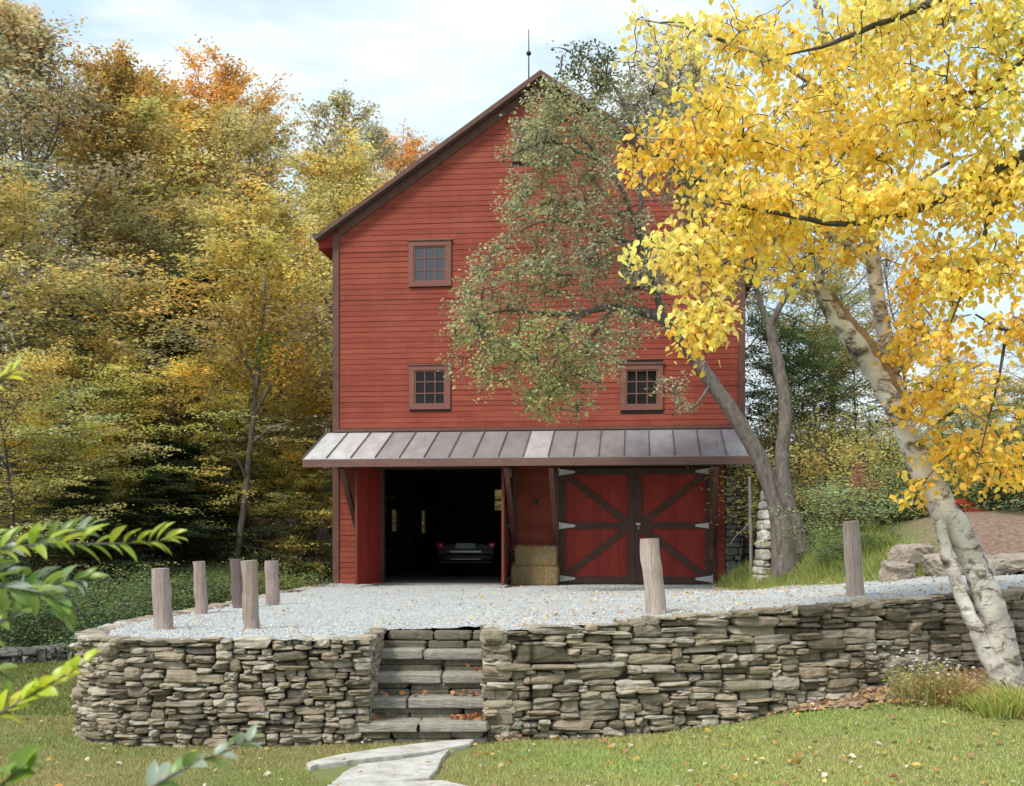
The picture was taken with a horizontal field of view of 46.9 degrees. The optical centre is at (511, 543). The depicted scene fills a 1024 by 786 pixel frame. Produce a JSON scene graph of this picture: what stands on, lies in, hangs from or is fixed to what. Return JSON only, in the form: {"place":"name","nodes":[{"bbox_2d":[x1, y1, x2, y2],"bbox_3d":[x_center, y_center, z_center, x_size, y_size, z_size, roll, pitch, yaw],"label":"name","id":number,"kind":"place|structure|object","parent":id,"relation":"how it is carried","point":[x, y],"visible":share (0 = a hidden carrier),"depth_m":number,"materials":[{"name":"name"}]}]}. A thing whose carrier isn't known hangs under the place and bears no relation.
{"place":"outdoors","nodes":[
{"label":"outdoors","id":0,"kind":"place"},
{"bbox_2d":[78,555,263,618],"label":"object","id":1,"kind":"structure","parent":0,"point":[226,571],"depth_m":25.61,"materials":[{"name":"green plant"}]},
{"bbox_2d":[0,468,1023,785],"bbox_3d":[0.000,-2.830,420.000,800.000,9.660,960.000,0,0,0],"label":"ground","id":2,"kind":"structure","parent":0,"point":[330,774],"depth_m":10.91,"materials":[{"name":"green plant"}]},
{"bbox_2d":[0,658,77,715],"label":"lawn grass","id":3,"kind":"structure","parent":2,"relation":"on","point":[43,701],"depth_m":16.06,"materials":[{"name":"green plant"}]},
{"bbox_2d":[0,642,77,664],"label":"stone edging","id":4,"kind":"object","parent":2,"relation":"on","point":[17,654],"visible":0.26,"depth_m":19.29,"materials":[{"name":"grey stone"}]},
{"bbox_2d":[0,0,88,515],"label":"deciduous tree","id":5,"kind":"object","parent":2,"relation":"on","point":[15,126],"visible":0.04,"depth_m":42.34,"materials":[{"name":"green plant"}]},
{"bbox_2d":[0,567,103,662],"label":"bush","id":6,"kind":"object","parent":2,"relation":"on","point":[26,634],"visible":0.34,"depth_m":20.02,"materials":[{"name":"green plant"}]},
{"bbox_2d":[0,280,141,570],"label":"hemlock tree","id":7,"kind":"object","parent":2,"relation":"on","point":[71,315],"visible":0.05,"depth_m":33.31,"materials":[{"name":"green plant"}]},
{"bbox_2d":[0,478,157,599],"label":"hemlock tree","id":8,"kind":"object","parent":2,"relation":"on","point":[98,494],"visible":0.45,"depth_m":24.66,"materials":[{"name":"green plant"}]},
{"bbox_2d":[0,335,180,591],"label":"understorey tree","id":9,"kind":"object","parent":2,"relation":"on","point":[24,357],"visible":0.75,"depth_m":24.10,"materials":[{"name":"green plant"}]},
{"bbox_2d":[0,0,191,508],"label":"deciduous tree","id":10,"kind":"object","parent":2,"relation":"on","point":[30,48],"visible":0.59,"depth_m":34.97,"materials":[{"name":"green plant"}]},
{"bbox_2d":[0,149,202,556],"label":"deciduous tree","id":11,"kind":"object","parent":2,"relation":"on","point":[9,197],"visible":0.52,"depth_m":28.89,"materials":[{"name":"yellow plant"}]},
{"bbox_2d":[1,38,201,557],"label":"deciduous tree","id":12,"kind":"object","parent":2,"relation":"on","point":[115,74],"visible":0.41,"depth_m":36.39,"materials":[{"name":"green plant"}]},
{"bbox_2d":[0,410,202,575],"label":"understorey tree","id":13,"kind":"object","parent":2,"relation":"on","point":[95,473],"visible":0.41,"depth_m":25.73,"materials":[{"name":"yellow plant"}]},
{"bbox_2d":[0,565,209,667],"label":"bush","id":14,"kind":"object","parent":2,"relation":"on","point":[100,610],"visible":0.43,"depth_m":19.97,"materials":[{"name":"green plant"}]},
{"bbox_2d":[0,326,227,567],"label":"understorey tree","id":15,"kind":"object","parent":2,"relation":"on","point":[78,371],"visible":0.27,"depth_m":28.85,"materials":[{"name":"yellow plant"}]},
{"bbox_2d":[0,259,229,557],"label":"deciduous tree","id":16,"kind":"object","parent":2,"relation":"on","point":[131,293],"visible":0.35,"depth_m":31.37,"materials":[{"name":"yellow plant"}]},
{"bbox_2d":[0,125,234,559],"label":"deciduous tree","id":17,"kind":"object","parent":2,"relation":"on","point":[72,177],"visible":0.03,"depth_m":39.92,"materials":[{"name":"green plant"}]},
{"bbox_2d":[0,360,264,785],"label":"shrub","id":18,"kind":"object","parent":2,"relation":"on","point":[25,591],"visible":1,"depth_m":3.00,"materials":[{"name":"green plant"}]},
{"bbox_2d":[14,55,251,527],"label":"deciduous tree","id":19,"kind":"object","parent":2,"relation":"on","point":[164,83],"visible":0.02,"depth_m":44.26,"materials":[{"name":"orange plant"}]},
{"bbox_2d":[22,471,244,581],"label":"hemlock tree","id":20,"kind":"object","parent":2,"relation":"on","point":[172,486],"visible":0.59,"depth_m":26.12,"materials":[{"name":"green plant"}]},
{"bbox_2d":[37,561,231,639],"bbox_3d":[-7.332,1.225,22.586,5.150,1.721,4.451,0,0,-1],"label":"bush","id":21,"kind":"object","parent":2,"relation":"on","point":[181,596],"visible":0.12,"depth_m":22.35,"materials":[{"name":"green plant"}]},
{"bbox_2d":[2,348,318,569],"bbox_3d":[-8.237,-1.853,28.746,7.589,6.059,7.842,0,0,-28],"label":"understorey tree","id":22,"kind":"object","parent":2,"relation":"on","point":[139,388],"visible":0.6,"depth_m":27.87,"materials":[{"name":"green plant"}]},
{"bbox_2d":[0,182,325,561],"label":"deciduous tree","id":23,"kind":"object","parent":2,"relation":"on","point":[130,214],"visible":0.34,"depth_m":34.97,"materials":[{"name":"yellow plant"}]},
{"bbox_2d":[15,67,316,555],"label":"deciduous tree","id":24,"kind":"object","parent":2,"relation":"on","point":[193,107],"visible":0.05,"depth_m":43.32,"materials":[{"name":"orange plant"}]},
{"bbox_2d":[78,564,282,617],"bbox_3d":[-6.886,1.096,23.577,5.150,1.348,4.451,0,0,-11],"label":"bush","id":25,"kind":"object","parent":2,"relation":"on","point":[183,580],"visible":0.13,"depth_m":23.24,"materials":[{"name":"green plant"}]},
{"bbox_2d":[67,261,294,569],"bbox_3d":[-9.585,-2.604,33.551,7.029,11.361,5.955,0,0,-32],"label":"hemlock tree","id":26,"kind":"object","parent":2,"relation":"on","point":[172,343],"visible":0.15,"depth_m":33.69,"materials":[{"name":"green plant"}]},
{"bbox_2d":[35,294,332,568],"bbox_3d":[-7.139,-2.646,30.375,8.515,7.303,8.136,0,0,29],"label":"deciduous tree","id":27,"kind":"object","parent":2,"relation":"on","point":[308,330],"visible":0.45,"depth_m":29.37,"materials":[{"name":"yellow plant"}]},
{"bbox_2d":[59,90,327,554],"bbox_3d":[-10.697,-6.650,38.726,9.264,15.517,10.650,0,0,2],"label":"deciduous tree","id":28,"kind":"object","parent":2,"relation":"on","point":[156,111],"visible":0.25,"depth_m":37.36,"materials":[{"name":"plant"}]},
{"bbox_2d":[102,560,297,609],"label":"bush","id":29,"kind":"object","parent":2,"relation":"on","point":[172,578],"visible":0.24,"depth_m":23.46,"materials":[{"name":"green plant"}]},
{"bbox_2d":[104,438,304,583],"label":"hemlock tree","id":30,"kind":"object","parent":2,"relation":"on","point":[188,449],"visible":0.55,"depth_m":27.82,"materials":[{"name":"green plant"}]},
{"bbox_2d":[81,170,332,547],"bbox_3d":[-8.010,-4.644,34.515,9.580,11.342,8.493,0,0,-41],"label":"deciduous tree","id":31,"kind":"object","parent":2,"relation":"on","point":[262,215],"visible":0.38,"depth_m":33.43,"materials":[{"name":"yellow plant"}]},
{"bbox_2d":[68,584,386,747],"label":"dry stone wall","id":32,"kind":"structure","parent":2,"relation":"on","point":[205,691],"depth_m":11.46,"materials":[{"name":"grey stone"}]},
{"bbox_2d":[146,90,328,534],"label":"deciduous tree","id":33,"kind":"object","parent":2,"relation":"on","point":[196,115],"visible":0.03,"depth_m":46.22,"materials":[{"name":"orange plant"}]},
{"bbox_2d":[150,210,332,584],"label":"deciduous tree","id":34,"kind":"object","parent":2,"relation":"on","point":[269,249],"visible":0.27,"depth_m":32.47,"materials":[{"name":"yellow plant"}]},
{"bbox_2d":[152,34,332,526],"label":"deciduous tree","id":35,"kind":"object","parent":2,"relation":"on","point":[231,86],"visible":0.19,"depth_m":48.29,"materials":[{"name":"plant"}]},
{"bbox_2d":[169,248,332,558],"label":"deciduous tree","id":36,"kind":"object","parent":2,"relation":"on","point":[263,346],"visible":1,"depth_m":27.21,"materials":[{"name":"yellow plant"}]},
{"bbox_2d":[179,90,348,552],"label":"deciduous tree","id":37,"kind":"object","parent":2,"relation":"on","point":[251,145],"visible":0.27,"depth_m":43.84,"materials":[{"name":"yellow plant"}]},
{"bbox_2d":[143,365,403,582],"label":"understorey tree","id":38,"kind":"object","parent":2,"relation":"on","point":[308,405],"visible":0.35,"depth_m":29.80,"materials":[{"name":"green plant"}]},
{"bbox_2d":[212,118,395,561],"bbox_3d":[-6.498,-6.307,39.600,8.493,14.781,9.580,0,0,30],"label":"deciduous tree","id":39,"kind":"object","parent":2,"relation":"on","point":[338,196],"visible":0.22,"depth_m":38.90,"materials":[{"name":"yellow plant"}]},
{"bbox_2d":[215,428,393,582],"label":"understorey tree","id":40,"kind":"object","parent":2,"relation":"on","point":[313,563],"visible":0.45,"depth_m":29.09,"materials":[{"name":"green plant"}]},
{"bbox_2d":[275,79,384,543],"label":"deciduous tree","id":41,"kind":"object","parent":2,"relation":"on","point":[321,110],"visible":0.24,"depth_m":47.23,"materials":[{"name":"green plant"}]},
{"bbox_2d":[312,112,408,393],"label":"deciduous tree","id":42,"kind":"object","parent":2,"relation":"on","point":[380,135],"visible":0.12,"depth_m":53.72,"materials":[{"name":"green plant"}]},
{"bbox_2d":[306,118,442,374],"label":"deciduous tree","id":43,"kind":"object","parent":2,"relation":"on","point":[411,156],"visible":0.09,"depth_m":65.46,"materials":[{"name":"orange plant"}]},
{"bbox_2d":[306,739,473,770],"bbox_3d":[-1.077,1.978,10.954,1.954,0.105,0.452,0,0,-36],"label":"flagstone","id":44,"kind":"object","parent":2,"relation":"on","point":[392,753],"visible":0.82,"depth_m":10.80,"materials":[{"name":"stone"}]},
{"bbox_2d":[332,749,449,783],"bbox_3d":[-1.013,1.978,10.278,0.784,0.105,1.621,0,0,4],"label":"flagstone","id":45,"kind":"object","parent":2,"relation":"on","point":[414,769],"visible":0.84,"depth_m":9.99,"materials":[{"name":"stone"}]},
{"bbox_2d":[327,780,465,785],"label":"flagstone","id":46,"kind":"object","parent":2,"relation":"on","point":[422,783],"visible":1,"depth_m":9.41,"materials":[{"name":"stone"}]},
{"bbox_2d":[350,630,489,743],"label":"stone steps","id":47,"kind":"structure","parent":2,"relation":"on","point":[438,670],"depth_m":12.16,"materials":[{"name":"grey stone"}]},
{"bbox_2d":[0,672,1023,785],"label":"fallen leaves","id":48,"kind":"object","parent":2,"relation":"on","point":[824,774],"visible":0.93,"depth_m":10.47,"materials":[{"name":"yellow plant"}]},
{"bbox_2d":[303,29,770,585],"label":"red barn","id":49,"kind":"structure","parent":2,"relation":"on","point":[597,495],"depth_m":26.49,"materials":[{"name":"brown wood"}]},
{"bbox_2d":[355,467,380,584],"bbox_3d":[-3.185,-0.390,26.120,0.055,2.560,1.451,0,0,14],"label":"barn door","id":50,"kind":"structure","parent":49,"relation":"in","point":[367,480],"depth_m":26.00,"materials":[{"name":"wood"}]},
{"bbox_2d":[408,363,450,409],"bbox_3d":[-1.860,-3.548,26.722,1.000,1.027,0.096,0,0,6],"label":"window","id":51,"kind":"structure","parent":49,"relation":"in","point":[428,388],"depth_m":26.73,"materials":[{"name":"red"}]},
{"bbox_2d":[407,238,452,286],"bbox_3d":[-1.863,-6.349,26.723,1.036,1.063,0.096,0,0,6],"label":"window","id":52,"kind":"structure","parent":49,"relation":"in","point":[429,260],"depth_m":26.73,"materials":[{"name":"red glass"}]},
{"bbox_2d":[435,524,501,575],"bbox_3d":[-1.008,0.175,33.465,1.856,1.450,4.505,0,0,6],"label":"parked car","id":53,"kind":"object","parent":49,"relation":"on","point":[458,547],"visible":0.73,"depth_m":31.41,"materials":[{"name":"black paint"}]},
{"bbox_2d":[502,466,511,584],"bbox_3d":[-0.116,-0.400,25.802,0.086,2.580,1.481,0,0,5],"label":"barn door","id":54,"kind":"structure","parent":49,"relation":"in","point":[506,575],"depth_m":25.55,"materials":[{"name":"wood"}]},
{"bbox_2d":[558,468,634,582],"bbox_3d":[1.873,-0.400,26.330,1.717,2.580,0.086,0,0,6],"label":"barn door","id":55,"kind":"structure","parent":49,"relation":"in","point":[597,505],"depth_m":26.34,"materials":[{"name":"wood"}]},
{"bbox_2d":[619,362,663,410],"bbox_3d":[2.882,-3.482,26.224,1.000,1.044,0.096,0,0,6],"label":"window","id":56,"kind":"structure","parent":49,"relation":"in","point":[639,376],"depth_m":26.23,"materials":[{"name":"red"}]},
{"bbox_2d":[635,467,712,583],"bbox_3d":[3.599,-0.400,26.143,1.717,2.580,0.097,0,0,6],"label":"barn door","id":57,"kind":"structure","parent":49,"relation":"in","point":[663,511],"depth_m":26.15,"materials":[{"name":"wood"}]},
{"bbox_2d":[74,574,1023,641],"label":"gravel yard","id":58,"kind":"structure","parent":2,"relation":"on","point":[428,602],"depth_m":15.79,"materials":[{"name":"grey gravel"}]},
{"bbox_2d":[151,568,172,629],"bbox_3d":[-3.817,0.638,12.900,0.241,0.735,0.212,0,0,0],"label":"wooden post","id":59,"kind":"object","parent":58,"relation":"on","point":[161,597],"visible":0.81,"depth_m":12.82,"materials":[{"name":"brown wood"}]},
{"bbox_2d":[193,561,207,614],"bbox_3d":[-4.093,0.621,15.496,0.198,0.775,0.180,0,0,0],"label":"wooden post","id":60,"kind":"object","parent":58,"relation":"on","point":[200,587],"visible":0.83,"depth_m":15.43,"materials":[{"name":"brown wood"}]},
{"bbox_2d":[230,559,243,607],"bbox_3d":[-4.012,0.618,17.300,0.245,0.777,0.227,0,0,0],"label":"wooden post","id":61,"kind":"object","parent":58,"relation":"on","point":[236,589],"visible":0.65,"depth_m":17.21,"materials":[{"name":"brown wood"}]},
{"bbox_2d":[240,560,259,628],"bbox_3d":[-2.864,0.596,12.904,0.209,0.825,0.187,0,0,0],"label":"wooden post","id":62,"kind":"object","parent":58,"relation":"on","point":[250,601],"visible":0.83,"depth_m":12.83,"materials":[{"name":"brown wood"}]},
{"bbox_2d":[264,560,279,604],"bbox_3d":[-3.638,0.625,17.898,0.232,0.735,0.221,0,0,0],"label":"wooden post","id":63,"kind":"object","parent":58,"relation":"on","point":[271,568],"visible":0.86,"depth_m":17.81,"materials":[{"name":"grey wood"}]},
{"bbox_2d":[510,564,560,585],"bbox_3d":[0.520,0.700,26.072,1.111,0.510,0.531,0,0,6],"label":"hay bale","id":64,"kind":"object","parent":58,"relation":"on","point":[536,575],"visible":0.88,"depth_m":25.87,"materials":[{"name":"plant"}]},
{"bbox_2d":[513,544,557,565],"bbox_3d":[0.535,0.271,26.078,1.010,0.520,0.543,0,0,6],"label":"hay bale","id":65,"kind":"object","parent":64,"relation":"on","point":[534,555],"visible":1,"depth_m":25.88,"materials":[{"name":"plant"}]},
{"bbox_2d":[149,572,1023,632],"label":"fallen leaves","id":66,"kind":"object","parent":58,"relation":"on","point":[608,608],"visible":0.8,"depth_m":15.25,"materials":[{"name":"yellow plant"}]},
{"bbox_2d":[434,38,860,581],"bbox_3d":[2.587,-4.382,22.122,8.279,10.275,2.800,0,0,-17],"label":"apple tree","id":67,"kind":"object","parent":58,"relation":"on","point":[775,486],"visible":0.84,"depth_m":21.58,"materials":[{"name":"green plant"}]},
{"bbox_2d":[640,538,666,614],"bbox_3d":[1.573,0.420,13.101,0.306,0.953,0.245,0,0,0],"label":"wooden post","id":68,"kind":"object","parent":58,"relation":"on","point":[654,589],"visible":0.83,"depth_m":13.01,"materials":[{"name":"brown wood"}]},
{"bbox_2d":[752,490,770,580],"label":"stone pier","id":69,"kind":"structure","parent":58,"relation":"on","point":[764,556],"depth_m":22.93,"materials":[{"name":"grey stone"}]},
{"bbox_2d":[843,520,864,595],"bbox_3d":[4.055,0.241,14.000,0.265,1.024,0.214,0,0,0],"label":"wooden post","id":70,"kind":"object","parent":58,"relation":"on","point":[853,559],"visible":0.85,"depth_m":13.92,"materials":[{"name":"brown wood"}]},
{"bbox_2d":[878,560,915,581],"bbox_3d":[5.791,0.441,17.786,0.481,0.364,0.557,0,0,0],"label":"boulder","id":71,"kind":"object","parent":58,"relation":"on","point":[891,570],"visible":0.84,"depth_m":17.59,"materials":[{"name":"grey stone"}]},
{"bbox_2d":[619,42,761,296],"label":"deciduous tree","id":72,"kind":"object","parent":2,"relation":"on","point":[697,79],"visible":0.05,"depth_m":40.52,"materials":[{"name":"green plant"}]},
{"bbox_2d":[480,586,1023,740],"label":"dry stone wall","id":73,"kind":"structure","parent":2,"relation":"on","point":[680,671],"depth_m":12.10,"materials":[{"name":"grey stone"}]},
{"bbox_2d":[608,0,1023,693],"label":"birch tree","id":74,"kind":"object","parent":2,"relation":"on","point":[992,636],"visible":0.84,"depth_m":11.53,"materials":[{"name":"yellow plant"}]},
{"bbox_2d":[708,0,1023,492],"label":"deciduous tree","id":75,"kind":"object","parent":2,"relation":"on","point":[986,176],"visible":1,"depth_m":10.52,"materials":[{"name":"yellow plant"}]},
{"bbox_2d":[780,672,988,711],"bbox_3d":[6.147,1.567,12.203,6.510,0.378,2.648,0,0,-17],"label":"mulch bed","id":76,"kind":"object","parent":2,"relation":"on","point":[852,702],"visible":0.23,"depth_m":12.24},
{"bbox_2d":[766,665,1023,713],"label":"fallen leaves","id":77,"kind":"object","parent":76,"relation":"on","point":[870,688],"visible":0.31,"depth_m":12.25,"materials":[{"name":"brown plant"}]},
{"bbox_2d":[872,645,974,706],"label":"border plant","id":78,"kind":"object","parent":76,"relation":"on","point":[901,690],"visible":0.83,"depth_m":11.86,"materials":[{"name":"green plant"}]},
{"bbox_2d":[900,654,1012,705],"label":"border plant","id":79,"kind":"object","parent":76,"relation":"on","point":[962,685],"visible":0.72,"depth_m":11.77,"materials":[{"name":"green plant"}]},
{"bbox_2d":[949,681,1023,717],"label":"grass tuft","id":80,"kind":"object","parent":2,"relation":"on","point":[984,707],"visible":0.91,"depth_m":11.36,"materials":[{"name":"green plant"}]},
{"bbox_2d":[0,0,1023,464],"label":"sky","id":81,"kind":"structure","parent":0,"point":[434,65],"materials":[{"name":"white"}]},
{"bbox_2d":[741,470,1023,587],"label":"bank","id":82,"kind":"structure","parent":0,"point":[998,532],"depth_m":18.85,"materials":[{"name":"brown soil"}]},
{"bbox_2d":[610,1,800,374],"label":"deciduous tree","id":83,"kind":"object","parent":82,"relation":"on","point":[669,59],"visible":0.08,"depth_m":38.11,"materials":[{"name":"grey plant"}]},
{"bbox_2d":[745,304,887,538],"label":"deciduous tree","id":84,"kind":"object","parent":82,"relation":"on","point":[787,333],"visible":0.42,"depth_m":29.26,"materials":[{"name":"green plant"}]},
{"bbox_2d":[745,321,888,517],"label":"deciduous tree","id":85,"kind":"object","parent":82,"relation":"on","point":[827,377],"visible":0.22,"depth_m":30.86,"materials":[{"name":"green plant"}]},
{"bbox_2d":[707,511,927,590],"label":"bank grass","id":86,"kind":"structure","parent":82,"relation":"on","point":[874,557],"depth_m":20.97,"materials":[{"name":"green plant"}]},
{"bbox_2d":[747,378,892,548],"bbox_3d":[6.900,-1.651,27.575,4.807,4.551,4.154,0,0,-8],"label":"bush","id":87,"kind":"object","parent":82,"relation":"on","point":[771,442],"visible":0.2,"depth_m":27.23,"materials":[{"name":"green plant"}]},
{"bbox_2d":[687,414,960,556],"bbox_3d":[6.414,-1.182,24.608,5.786,2.916,6.695,0,0,-36],"label":"bush","id":88,"kind":"object","parent":82,"relation":"on","point":[809,464],"visible":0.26,"depth_m":24.42,"materials":[{"name":"green plant"}]},
{"bbox_2d":[749,59,918,510],"bbox_3d":[9.886,-8.189,39.609,7.123,15.042,6.587,0,0,14],"label":"deciduous tree","id":89,"kind":"object","parent":82,"relation":"on","point":[865,305],"visible":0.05,"depth_m":39.50,"materials":[{"name":"green plant"}]},
{"bbox_2d":[793,529,875,569],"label":"bush","id":90,"kind":"object","parent":82,"relation":"on","point":[827,550],"visible":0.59,"depth_m":20.52,"materials":[{"name":"green plant"}]},
{"bbox_2d":[745,258,939,515],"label":"deciduous tree","id":91,"kind":"object","parent":82,"relation":"on","point":[801,294],"visible":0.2,"depth_m":32.64,"materials":[{"name":"green plant"}]},
{"bbox_2d":[776,471,925,538],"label":"bush","id":92,"kind":"object","parent":82,"relation":"on","point":[821,512],"visible":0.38,"depth_m":21.90,"materials":[{"name":"green plant"}]},
{"bbox_2d":[745,299,957,507],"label":"deciduous tree","id":93,"kind":"object","parent":82,"relation":"on","point":[828,373],"visible":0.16,"depth_m":31.82,"materials":[{"name":"green plant"}]},
{"bbox_2d":[722,431,992,520],"bbox_3d":[7.584,-1.209,23.627,6.340,2.033,5.885,0,0,-15],"label":"bush","id":94,"kind":"object","parent":82,"relation":"on","point":[880,453],"visible":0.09,"depth_m":23.34,"materials":[{"name":"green plant"}]},
{"bbox_2d":[738,475,985,540],"bbox_3d":[6.695,-0.674,21.491,4.094,1.267,4.738,0,0,31],"label":"bush","id":95,"kind":"object","parent":82,"relation":"on","point":[866,506],"visible":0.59,"depth_m":20.80,"materials":[{"name":"green plant"}]},
{"bbox_2d":[794,402,934,507],"bbox_3d":[8.507,-1.766,27.592,4.527,3.195,4.877,0,0,40],"label":"bush","id":96,"kind":"object","parent":82,"relation":"on","point":[870,429],"visible":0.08,"depth_m":27.40,"materials":[{"name":"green plant"}]},
{"bbox_2d":[840,239,972,423],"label":"deciduous tree","id":97,"kind":"object","parent":82,"relation":"on","point":[886,283],"visible":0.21,"depth_m":42.55,"materials":[{"name":"grey plant"}]},
{"bbox_2d":[807,457,1007,521],"bbox_3d":[7.596,-0.857,22.427,3.857,1.617,4.463,0,0,-37],"label":"bush","id":98,"kind":"object","parent":82,"relation":"on","point":[874,473],"visible":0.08,"depth_m":21.73,"materials":[{"name":"green plant"}]},
{"bbox_2d":[887,543,934,571],"bbox_3d":[6.228,0.242,18.404,0.663,0.488,0.680,0,0,-15],"label":"boulder","id":99,"kind":"object","parent":82,"relation":"on","point":[913,554],"visible":0.47,"depth_m":18.10,"materials":[{"name":"grey stone"}]},
{"bbox_2d":[817,444,1023,523],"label":"bush","id":100,"kind":"object","parent":82,"relation":"on","point":[894,469],"visible":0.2,"depth_m":21.50,"materials":[{"name":"green plant"}]},
{"bbox_2d":[921,551,964,576],"bbox_3d":[6.568,0.331,17.730,0.731,0.442,0.604,0,0,0],"label":"boulder","id":101,"kind":"object","parent":82,"relation":"on","point":[932,564],"visible":0.41,"depth_m":17.54,"materials":[{"name":"grey stone"}]},
{"bbox_2d":[874,390,1023,465],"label":"deciduous tree","id":102,"kind":"object","parent":82,"relation":"on","point":[996,416],"visible":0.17,"depth_m":25.02,"materials":[{"name":"yellow plant"}]},
{"bbox_2d":[883,350,1016,436],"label":"deciduous tree","id":103,"kind":"object","parent":82,"relation":"on","point":[950,359],"visible":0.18,"depth_m":29.69,"materials":[{"name":"green plant"}]},
{"bbox_2d":[896,420,1023,517],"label":"bush","id":104,"kind":"object","parent":82,"relation":"on","point":[992,500],"visible":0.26,"depth_m":20.49,"materials":[{"name":"green plant"}]},
{"bbox_2d":[915,371,1023,457],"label":"deciduous tree","id":105,"kind":"object","parent":82,"relation":"on","point":[1011,389],"visible":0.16,"depth_m":25.86,"materials":[{"name":"green plant"}]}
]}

